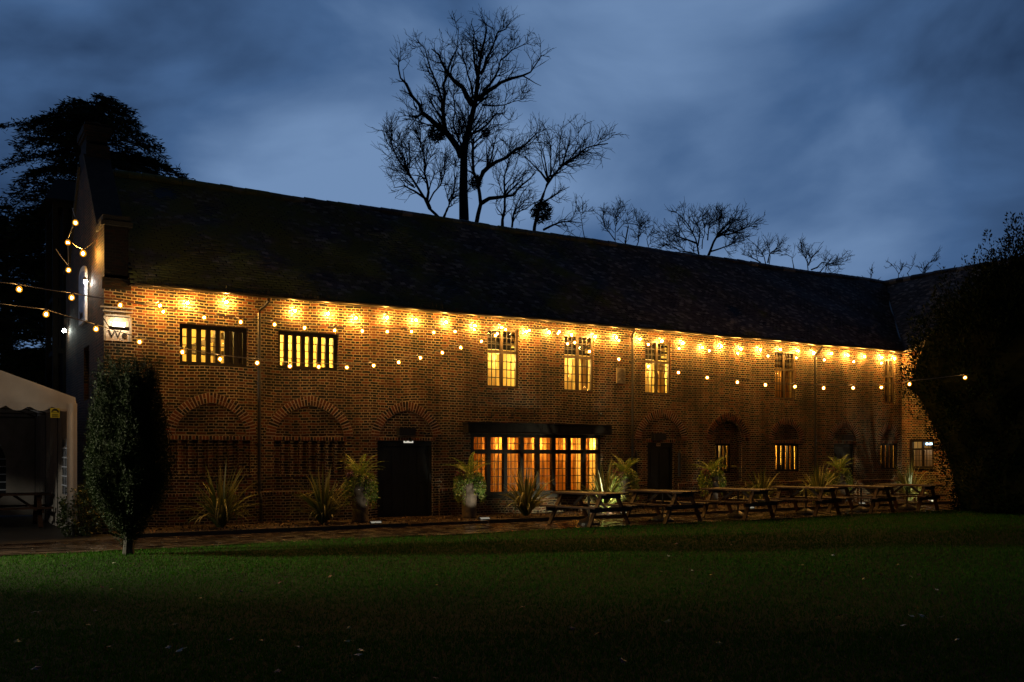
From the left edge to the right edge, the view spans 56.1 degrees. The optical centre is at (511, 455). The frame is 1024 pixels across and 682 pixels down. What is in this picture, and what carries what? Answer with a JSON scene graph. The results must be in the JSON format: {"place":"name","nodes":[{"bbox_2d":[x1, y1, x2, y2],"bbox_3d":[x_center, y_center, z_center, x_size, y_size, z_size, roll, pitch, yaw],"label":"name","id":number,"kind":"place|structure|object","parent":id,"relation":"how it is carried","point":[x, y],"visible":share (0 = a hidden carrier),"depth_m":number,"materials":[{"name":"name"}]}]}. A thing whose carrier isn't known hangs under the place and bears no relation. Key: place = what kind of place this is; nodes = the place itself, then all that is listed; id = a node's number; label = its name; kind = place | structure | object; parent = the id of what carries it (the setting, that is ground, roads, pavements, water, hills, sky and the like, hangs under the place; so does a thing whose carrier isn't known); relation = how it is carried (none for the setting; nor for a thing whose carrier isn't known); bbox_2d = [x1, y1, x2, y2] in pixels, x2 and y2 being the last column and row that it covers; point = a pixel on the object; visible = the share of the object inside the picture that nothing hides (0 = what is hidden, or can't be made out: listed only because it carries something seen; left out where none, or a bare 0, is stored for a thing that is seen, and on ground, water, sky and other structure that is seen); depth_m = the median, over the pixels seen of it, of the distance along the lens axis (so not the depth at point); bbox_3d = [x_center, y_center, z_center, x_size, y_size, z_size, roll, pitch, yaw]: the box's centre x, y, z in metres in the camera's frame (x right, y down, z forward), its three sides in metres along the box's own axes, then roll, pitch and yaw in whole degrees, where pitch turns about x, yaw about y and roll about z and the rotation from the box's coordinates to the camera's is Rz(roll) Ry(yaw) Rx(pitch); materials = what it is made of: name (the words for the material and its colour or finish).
{"place":"outdoors","nodes":[
{"label":"outdoors","id":0,"kind":"place"},
{"bbox_2d":[0,515,120,543],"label":"yard paving","id":1,"kind":"structure","parent":0,"point":[15,529],"depth_m":20.31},
{"bbox_2d":[0,492,53,527],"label":"picnic table","id":2,"kind":"object","parent":1,"relation":"on","point":[38,509],"visible":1,"depth_m":22.21,"materials":[{"name":"brown wood"}]},
{"bbox_2d":[0,370,76,536],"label":"marquee","id":3,"kind":"object","parent":1,"relation":"on","point":[39,454],"visible":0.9,"depth_m":23.29,"materials":[{"name":"fabric"}]},
{"bbox_2d":[50,408,59,417],"bbox_3d":[-9.143,-0.847,19.209,0.170,0.190,0.009,0,0,-31],"label":"warning card","id":4,"kind":"object","parent":3,"relation":"hanging from","point":[54,412],"visible":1,"depth_m":19.20,"materials":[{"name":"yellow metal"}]},
{"bbox_2d":[56,480,107,536],"bbox_3d":[-8.799,1.092,19.701,1.042,1.187,1.115,0,0,-31],"label":"ivy bush","id":5,"kind":"object","parent":1,"relation":"on","point":[80,530],"visible":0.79,"depth_m":19.49,"materials":[{"name":"green plant"}]},
{"bbox_2d":[82,513,111,533],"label":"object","id":6,"kind":"structure","parent":1,"relation":"on","point":[104,529],"depth_m":20.14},
{"bbox_2d":[0,503,956,556],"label":"path","id":7,"kind":"structure","parent":0,"point":[43,548],"depth_m":20.24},
{"bbox_2d":[577,495,599,524],"bbox_3d":[1.824,1.294,22.796,0.540,0.700,0.534,0,0,-31],"label":"parasol base","id":8,"kind":"object","parent":7,"relation":"on","point":[584,521],"visible":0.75,"depth_m":22.67,"materials":[{"name":"black metal"}]},
{"bbox_2d":[539,491,638,527],"bbox_3d":[1.824,1.268,22.796,1.606,0.777,1.760,0,0,-45],"label":"picnic table","id":9,"kind":"object","parent":7,"relation":"on","point":[622,508],"visible":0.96,"depth_m":22.65,"materials":[{"name":"brown wood"}]},
{"bbox_2d":[615,489,710,523],"bbox_3d":[3.768,1.268,23.988,1.606,0.777,1.760,0,0,-43],"label":"picnic table","id":10,"kind":"object","parent":7,"relation":"on","point":[671,506],"visible":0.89,"depth_m":23.81,"materials":[{"name":"brown wood"}]},
{"bbox_2d":[652,493,673,521],"bbox_3d":[3.768,1.294,23.988,0.540,0.700,0.534,0,0,-31],"label":"parasol base","id":11,"kind":"object","parent":7,"relation":"on","point":[660,517],"visible":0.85,"depth_m":23.88,"materials":[{"name":"black metal"}]},
{"bbox_2d":[727,491,747,517],"bbox_3d":[5.955,1.294,25.308,0.540,0.700,0.534,0,0,-31],"label":"parasol base","id":12,"kind":"object","parent":7,"relation":"on","point":[737,513],"visible":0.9,"depth_m":25.20,"materials":[{"name":"black metal"}]},
{"bbox_2d":[695,487,783,520],"bbox_3d":[5.955,1.268,25.308,1.760,0.777,1.606,0,0,45],"label":"picnic table","id":13,"kind":"object","parent":7,"relation":"on","point":[751,502],"visible":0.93,"depth_m":25.16,"materials":[{"name":"brown wood"}]},
{"bbox_2d":[796,489,813,514],"bbox_3d":[8.166,1.294,26.671,0.540,0.700,0.534,0,0,-31],"label":"parasol base","id":14,"kind":"object","parent":7,"relation":"on","point":[805,511],"visible":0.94,"depth_m":26.55,"materials":[{"name":"black metal"}]},
{"bbox_2d":[763,486,848,516],"bbox_3d":[8.166,1.268,26.671,1.760,0.777,1.606,0,0,44],"label":"picnic table","id":15,"kind":"object","parent":7,"relation":"on","point":[819,499],"visible":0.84,"depth_m":26.51,"materials":[{"name":"brown wood"}]},
{"bbox_2d":[851,488,868,512],"bbox_3d":[10.095,1.294,27.760,0.540,0.700,0.534,0,0,-31],"label":"parasol base","id":16,"kind":"object","parent":7,"relation":"on","point":[860,509],"visible":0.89,"depth_m":27.64,"materials":[{"name":"black metal"}]},
{"bbox_2d":[822,485,902,513],"bbox_3d":[10.095,1.268,27.760,1.606,0.777,1.760,0,0,-43],"label":"picnic table","id":17,"kind":"object","parent":7,"relation":"on","point":[874,497],"visible":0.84,"depth_m":27.57,"materials":[{"name":"brown wood"}]},
{"bbox_2d":[897,487,915,509],"bbox_3d":[11.912,1.294,28.954,0.540,0.700,0.534,0,0,-31],"label":"parasol base","id":18,"kind":"object","parent":7,"relation":"on","point":[906,506],"visible":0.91,"depth_m":28.84,"materials":[{"name":"black metal"}]},
{"bbox_2d":[867,483,946,511],"bbox_3d":[11.912,1.268,28.954,1.606,0.777,1.760,0,0,-44],"label":"picnic table","id":19,"kind":"object","parent":7,"relation":"on","point":[932,495],"visible":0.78,"depth_m":28.81,"materials":[{"name":"brown wood"}]},
{"bbox_2d":[0,500,1023,681],"bbox_3d":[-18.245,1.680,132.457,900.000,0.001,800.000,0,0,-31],"label":"ground","id":20,"kind":"structure","parent":0,"point":[657,663],"depth_m":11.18,"materials":[{"name":"green plant"}]},
{"bbox_2d":[0,203,51,452],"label":"cedar tree","id":21,"kind":"object","parent":20,"relation":"on","point":[6,351],"visible":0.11,"depth_m":43.14,"materials":[{"name":"black plant"}]},
{"bbox_2d":[0,92,194,416],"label":"cedar tree","id":22,"kind":"object","parent":20,"relation":"on","point":[60,130],"visible":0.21,"depth_m":39.76,"materials":[{"name":"black plant"}]},
{"bbox_2d":[81,340,176,554],"bbox_3d":[-6.326,-0.140,15.864,1.523,3.680,1.542,0,0,-31],"label":"yew tree","id":23,"kind":"object","parent":20,"relation":"on","point":[127,453],"visible":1,"depth_m":15.54,"materials":[{"name":"green plant"}]},
{"bbox_2d":[365,84,479,216],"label":"bare tree","id":24,"kind":"object","parent":20,"relation":"on","point":[404,167],"visible":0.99,"depth_m":43.08,"materials":[{"name":"black plant"}]},
{"bbox_2d":[390,5,553,220],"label":"bare tree","id":25,"kind":"object","parent":20,"relation":"on","point":[480,97],"visible":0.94,"depth_m":45.86,"materials":[{"name":"black plant"}]},
{"bbox_2d":[445,101,556,227],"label":"bare tree","id":26,"kind":"object","parent":20,"relation":"on","point":[490,162],"visible":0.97,"depth_m":43.81,"materials":[{"name":"black plant"}]},
{"bbox_2d":[63,121,1011,526],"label":"brick barn","id":27,"kind":"structure","parent":20,"relation":"on","point":[543,405],"depth_m":26.28,"materials":[{"name":"brick"}]},
{"bbox_2d":[56,208,77,272],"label":"string lights","id":28,"kind":"object","parent":27,"relation":"hanging from","point":[68,242],"visible":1,"depth_m":19.95,"materials":[{"name":"yellow glass"}]},
{"bbox_2d":[79,266,86,325],"bbox_3d":[-10.556,-3.935,23.588,0.074,1.382,1.175,0,0,-31],"label":"window","id":29,"kind":"structure","parent":27,"relation":"attached to","point":[82,298],"depth_m":23.39,"materials":[{"name":"grey glass"}]},
{"bbox_2d":[72,239,95,256],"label":"string lights","id":30,"kind":"object","parent":27,"relation":"hanging from","point":[83,253],"visible":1,"depth_m":21.81,"materials":[{"name":"yellow glass"}]},
{"bbox_2d":[83,277,89,283],"bbox_3d":[-10.096,-4.139,22.758,0.152,0.160,0.110,0,0,-31],"label":"wall floodlight","id":31,"kind":"object","parent":27,"relation":"attached to","point":[85,281],"depth_m":22.72,"materials":[{"name":"white metal"}]},
{"bbox_2d":[88,348,88,398],"bbox_3d":[-10.022,-2.025,23.601,0.610,1.850,1.400,0,0,-31],"label":"window","id":32,"kind":"structure","parent":27,"relation":"in","point":[88,348],"depth_m":23.79,"materials":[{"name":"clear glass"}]},
{"bbox_2d":[103,314,128,330],"bbox_3d":[-8.683,-2.906,21.044,0.512,0.355,0.259,0,0,-31],"label":"trough floodlight","id":33,"kind":"object","parent":27,"relation":"attached to","point":[117,326],"visible":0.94,"depth_m":20.97,"materials":[{"name":"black metal"}]},
{"bbox_2d":[100,305,135,341],"bbox_3d":[-8.682,-2.894,21.150,0.720,0.750,0.079,0,0,-31],"label":"plaque","id":34,"kind":"object","parent":27,"relation":"attached to","point":[110,335],"visible":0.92,"depth_m":21.15,"materials":[{"name":"paint"}]},
{"bbox_2d":[138,299,167,308],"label":"string lights","id":35,"kind":"object","parent":27,"relation":"hanging from","point":[159,304],"visible":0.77,"depth_m":21.27,"materials":[{"name":"yellow glass"}]},
{"bbox_2d":[180,324,246,367],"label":"window","id":36,"kind":"structure","parent":27,"relation":"in","point":[229,341],"depth_m":22.58,"materials":[{"name":"yellow glass"}]},
{"bbox_2d":[0,303,512,369],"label":"string lights","id":37,"kind":"object","parent":27,"relation":"hanging from","point":[139,340],"visible":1,"depth_m":20.75,"materials":[{"name":"yellow glass"}]},
{"bbox_2d":[0,282,519,335],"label":"string lights","id":38,"kind":"object","parent":27,"relation":"hanging from","point":[162,311],"visible":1,"depth_m":20.46,"materials":[{"name":"yellow glass"}]},
{"bbox_2d":[278,331,336,370],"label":"window","id":39,"kind":"structure","parent":27,"relation":"in","point":[308,349],"depth_m":23.75,"materials":[{"name":"yellow glass"}]},
{"bbox_2d":[487,328,517,387],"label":"window","id":40,"kind":"structure","parent":27,"relation":"in","point":[502,350],"depth_m":26.58,"materials":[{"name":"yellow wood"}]},
{"bbox_2d":[160,289,898,360],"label":"string lights","id":41,"kind":"object","parent":27,"relation":"hanging from","point":[187,302],"visible":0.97,"depth_m":26.21,"materials":[{"name":"yellow glass"}]},
{"bbox_2d":[471,433,599,498],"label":"window","id":42,"kind":"structure","parent":27,"relation":"in","point":[568,460],"depth_m":27.15,"materials":[{"name":"yellow glass"}]},
{"bbox_2d":[564,334,592,391],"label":"window","id":43,"kind":"structure","parent":27,"relation":"in","point":[578,363],"depth_m":27.92,"materials":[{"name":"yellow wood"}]},
{"bbox_2d":[616,368,624,383],"bbox_3d":[3.231,-2.361,28.413,0.320,0.464,0.065,0,0,-31],"label":"wall carving","id":44,"kind":"object","parent":27,"relation":"attached to","point":[620,375],"depth_m":28.39,"materials":[{"name":"stone"}]},
{"bbox_2d":[634,450,637,475],"bbox_3d":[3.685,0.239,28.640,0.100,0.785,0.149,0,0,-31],"label":"furled parasol","id":45,"kind":"object","parent":27,"relation":"attached to","point":[636,463],"visible":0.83,"depth_m":28.60,"materials":[{"name":"black fabric"}]},
{"bbox_2d":[645,340,669,394],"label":"window","id":46,"kind":"structure","parent":27,"relation":"in","point":[657,378],"depth_m":29.45,"materials":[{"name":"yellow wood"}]},
{"bbox_2d":[513,319,904,364],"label":"string lights","id":47,"kind":"object","parent":27,"relation":"hanging from","point":[708,350],"visible":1,"depth_m":28.40,"materials":[{"name":"yellow glass"}]},
{"bbox_2d":[715,443,729,472],"bbox_3d":[6.650,0.100,30.926,0.910,0.960,0.090,0,0,-31],"label":"window","id":48,"kind":"structure","parent":27,"relation":"in","point":[722,450],"depth_m":31.03,"materials":[{"name":"glass"}]},
{"bbox_2d":[544,321,967,389],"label":"string lights","id":49,"kind":"object","parent":27,"relation":"hanging from","point":[765,383],"visible":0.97,"depth_m":26.36,"materials":[{"name":"yellow glass"}]},
{"bbox_2d":[775,350,794,399],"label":"window","id":50,"kind":"structure","parent":27,"relation":"in","point":[784,364],"depth_m":32.30,"materials":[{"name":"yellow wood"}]},
{"bbox_2d":[775,443,797,471],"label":"window","id":51,"kind":"structure","parent":27,"relation":"in","point":[786,455],"depth_m":32.22,"materials":[{"name":"yellow glass"}]},
{"bbox_2d":[841,434,852,440],"bbox_3d":[11.691,-0.620,33.503,0.460,0.212,0.168,0,0,-31],"label":"bulkhead light","id":52,"kind":"object","parent":27,"relation":"attached to","point":[846,437],"visible":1,"depth_m":33.42,"materials":[{"name":"black metal"}]},
{"bbox_2d":[884,359,893,402],"bbox_3d":[13.598,-2.640,35.024,0.641,1.700,0.323,0,0,-31],"label":"window","id":53,"kind":"structure","parent":27,"relation":"in","point":[888,363],"depth_m":34.98,"materials":[{"name":"yellow wood"}]},
{"bbox_2d":[881,443,896,469],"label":"window","id":54,"kind":"structure","parent":27,"relation":"in","point":[888,450],"depth_m":34.92,"materials":[{"name":"black glass"}]},
{"bbox_2d":[908,439,935,470],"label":"window","id":55,"kind":"structure","parent":27,"relation":"in","point":[921,453],"depth_m":34.66,"materials":[{"name":"beige glass"}]},
{"bbox_2d":[123,501,958,537],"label":"kerb","id":56,"kind":"structure","parent":20,"relation":"on","point":[253,531],"depth_m":21.93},
{"bbox_2d":[512,113,628,236],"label":"bare tree","id":57,"kind":"object","parent":20,"relation":"on","point":[540,206],"visible":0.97,"depth_m":43.87,"materials":[{"name":"plant"}]},
{"bbox_2d":[573,194,669,246],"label":"bare tree","id":58,"kind":"object","parent":20,"relation":"on","point":[641,222],"visible":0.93,"depth_m":59.97,"materials":[{"name":"black plant"}]},
{"bbox_2d":[651,198,767,256],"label":"bare tree","id":59,"kind":"object","parent":20,"relation":"on","point":[720,216],"visible":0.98,"depth_m":61.69,"materials":[{"name":"black plant"}]},
{"bbox_2d":[740,233,789,263],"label":"bare tree","id":60,"kind":"object","parent":20,"relation":"on","point":[776,249],"visible":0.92,"depth_m":63.81,"materials":[{"name":"black plant"}]},
{"bbox_2d":[778,233,852,272],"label":"bare tree","id":61,"kind":"object","parent":20,"relation":"on","point":[812,255],"visible":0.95,"depth_m":65.98,"materials":[{"name":"black plant"}]},
{"bbox_2d":[884,248,939,277],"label":"bare tree","id":62,"kind":"object","parent":20,"relation":"on","point":[934,259],"visible":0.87,"depth_m":66.21,"materials":[{"name":"black plant"}]},
{"bbox_2d":[898,211,1023,514],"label":"yew tree","id":63,"kind":"object","parent":20,"relation":"on","point":[976,417],"visible":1,"depth_m":26.88,"materials":[{"name":"green plant"}]},
{"bbox_2d":[0,0,1023,348],"label":"sky","id":64,"kind":"structure","parent":0,"point":[879,131],"materials":[{"name":"blue"}]},
{"bbox_2d":[112,499,925,534],"bbox_3d":[3.214,1.615,27.042,27.000,0.073,2.350,0,0,-31],"label":"planting bed","id":65,"kind":"object","parent":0,"point":[266,525],"visible":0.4,"depth_m":22.93,"materials":[{"name":"brown soil"}]},
{"bbox_2d":[164,461,272,526],"bbox_3d":[-6.497,0.811,21.241,2.311,1.578,2.212,0,0,-31],"label":"flax plant","id":66,"kind":"object","parent":65,"relation":"on","point":[221,511],"visible":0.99,"depth_m":21.06,"materials":[{"name":"green plant"}]},
{"bbox_2d":[284,462,359,523],"bbox_3d":[-4.425,0.879,22.442,2.013,1.443,2.223,0,0,-31],"label":"flax plant","id":67,"kind":"object","parent":65,"relation":"on","point":[323,507],"visible":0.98,"depth_m":22.26,"materials":[{"name":"green plant"}]},
{"bbox_2d":[351,475,369,522],"bbox_3d":[-3.657,1.055,23.145,0.500,1.130,0.496,0,0,-31],"label":"stone planter","id":68,"kind":"object","parent":65,"relation":"on","point":[360,506],"visible":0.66,"depth_m":22.97,"materials":[{"name":"grey stone"}]},
{"bbox_2d":[334,454,382,474],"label":"fern","id":69,"kind":"object","parent":68,"relation":"in","point":[356,470],"visible":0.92,"depth_m":23.12,"materials":[{"name":"green plant"}]},
{"bbox_2d":[340,471,379,508],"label":"trailing plant","id":70,"kind":"object","parent":68,"relation":"in","point":[371,482],"visible":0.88,"depth_m":22.92,"materials":[{"name":"green plant"}]},
{"bbox_2d":[369,520,381,523],"bbox_3d":[-3.172,1.580,22.331,0.300,0.120,0.095,0,0,-31],"label":"ground floodlight","id":71,"kind":"object","parent":65,"relation":"on","point":[374,522],"visible":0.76,"depth_m":22.29,"materials":[{"name":"white metal"}]},
{"bbox_2d":[460,474,477,517],"bbox_3d":[-1.103,1.055,24.700,0.500,1.130,0.496,0,0,-31],"label":"stone planter","id":72,"kind":"object","parent":65,"relation":"on","point":[469,508],"visible":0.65,"depth_m":24.52,"materials":[{"name":"grey stone"}]},
{"bbox_2d":[445,453,492,473],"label":"fern","id":73,"kind":"object","parent":72,"relation":"in","point":[471,467],"visible":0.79,"depth_m":24.66,"materials":[{"name":"green plant"}]},
{"bbox_2d":[452,469,486,506],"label":"trailing plant","id":74,"kind":"object","parent":72,"relation":"in","point":[479,480],"visible":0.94,"depth_m":24.47,"materials":[{"name":"green plant"}]},
{"bbox_2d":[479,517,489,519],"bbox_3d":[-0.681,1.580,23.730,0.300,0.120,0.095,0,0,-31],"label":"ground floodlight","id":75,"kind":"object","parent":65,"relation":"on","point":[484,518],"visible":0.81,"depth_m":23.71,"materials":[{"name":"white metal"}]},
{"bbox_2d":[491,463,555,516],"bbox_3d":[0.375,0.876,25.264,2.207,1.449,2.047,0,0,-31],"label":"flax plant","id":76,"kind":"object","parent":65,"relation":"on","point":[526,503],"visible":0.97,"depth_m":25.12,"materials":[{"name":"green plant"}]},
{"bbox_2d":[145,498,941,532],"bbox_3d":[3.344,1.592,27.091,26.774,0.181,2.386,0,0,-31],"label":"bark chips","id":77,"kind":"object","parent":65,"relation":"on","point":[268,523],"visible":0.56,"depth_m":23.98,"materials":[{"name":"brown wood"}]},
{"bbox_2d":[565,457,641,512],"bbox_3d":[2.606,0.812,26.484,2.185,1.577,2.296,0,0,-31],"label":"flax plant","id":78,"kind":"object","parent":65,"relation":"on","point":[602,485],"visible":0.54,"depth_m":26.41,"materials":[{"name":"green plant"}]},
{"bbox_2d":[617,473,630,511],"bbox_3d":[3.187,1.055,27.312,0.500,1.130,0.496,0,0,-31],"label":"stone planter","id":79,"kind":"object","parent":65,"relation":"on","point":[628,497],"visible":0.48,"depth_m":27.12,"materials":[{"name":"grey stone"}]},
{"bbox_2d":[603,456,642,471],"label":"fern","id":80,"kind":"object","parent":79,"relation":"in","point":[626,467],"visible":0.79,"depth_m":27.32,"materials":[{"name":"green plant"}]},
{"bbox_2d":[609,468,639,500],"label":"trailing plant","id":81,"kind":"object","parent":79,"relation":"in","point":[634,484],"visible":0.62,"depth_m":27.05,"materials":[{"name":"green plant"}]},
{"bbox_2d":[704,472,718,508],"bbox_3d":[6.043,1.055,29.052,0.500,1.130,0.496,0,0,-31],"label":"stone planter","id":82,"kind":"object","parent":65,"relation":"on","point":[715,480],"visible":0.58,"depth_m":28.87,"materials":[{"name":"grey stone"}]},
{"bbox_2d":[697,467,726,496],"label":"trailing plant","id":83,"kind":"object","parent":82,"relation":"in","point":[720,474],"visible":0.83,"depth_m":28.81,"materials":[{"name":"green plant"}]},
{"bbox_2d":[684,456,739,470],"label":"fern","id":84,"kind":"object","parent":82,"relation":"in","point":[711,467],"visible":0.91,"depth_m":29.01,"materials":[{"name":"green plant"}]},
{"bbox_2d":[735,466,782,501],"bbox_3d":[7.776,0.949,30.144,1.626,1.302,1.694,0,0,43],"label":"flax plant","id":85,"kind":"object","parent":65,"relation":"on","point":[759,485],"visible":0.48,"depth_m":30.03,"materials":[{"name":"green plant"}]},
{"bbox_2d":[796,462,851,502],"bbox_3d":[9.839,0.857,31.059,2.172,1.486,2.145,0,0,-31],"label":"flax plant","id":86,"kind":"object","parent":65,"relation":"on","point":[818,482],"visible":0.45,"depth_m":30.89,"materials":[{"name":"green plant"}]},
{"bbox_2d":[833,470,845,503],"bbox_3d":[10.906,1.055,32.013,0.500,1.130,0.496,0,0,-31],"label":"stone planter","id":87,"kind":"object","parent":65,"relation":"on","point":[842,491],"visible":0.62,"depth_m":31.83,"materials":[{"name":"grey stone"}]},
{"bbox_2d":[820,454,856,469],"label":"fern","id":88,"kind":"object","parent":87,"relation":"in","point":[841,465],"visible":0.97,"depth_m":32.00,"materials":[{"name":"green plant"}]},
{"bbox_2d":[826,467,853,494],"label":"trailing plant","id":89,"kind":"object","parent":87,"relation":"in","point":[847,475],"visible":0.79,"depth_m":31.77,"materials":[{"name":"green plant"}]},
{"bbox_2d":[878,461,939,501],"bbox_3d":[13.859,0.827,33.563,2.228,1.550,2.084,0,0,-21],"label":"flax plant","id":90,"kind":"object","parent":65,"relation":"on","point":[908,479],"visible":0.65,"depth_m":33.48,"materials":[{"name":"green plant"}]},
{"bbox_2d":[371,500,915,526],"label":"door paving","id":91,"kind":"structure","parent":0,"point":[442,520],"depth_m":23.63,"materials":[{"name":"stone"}]}
]}

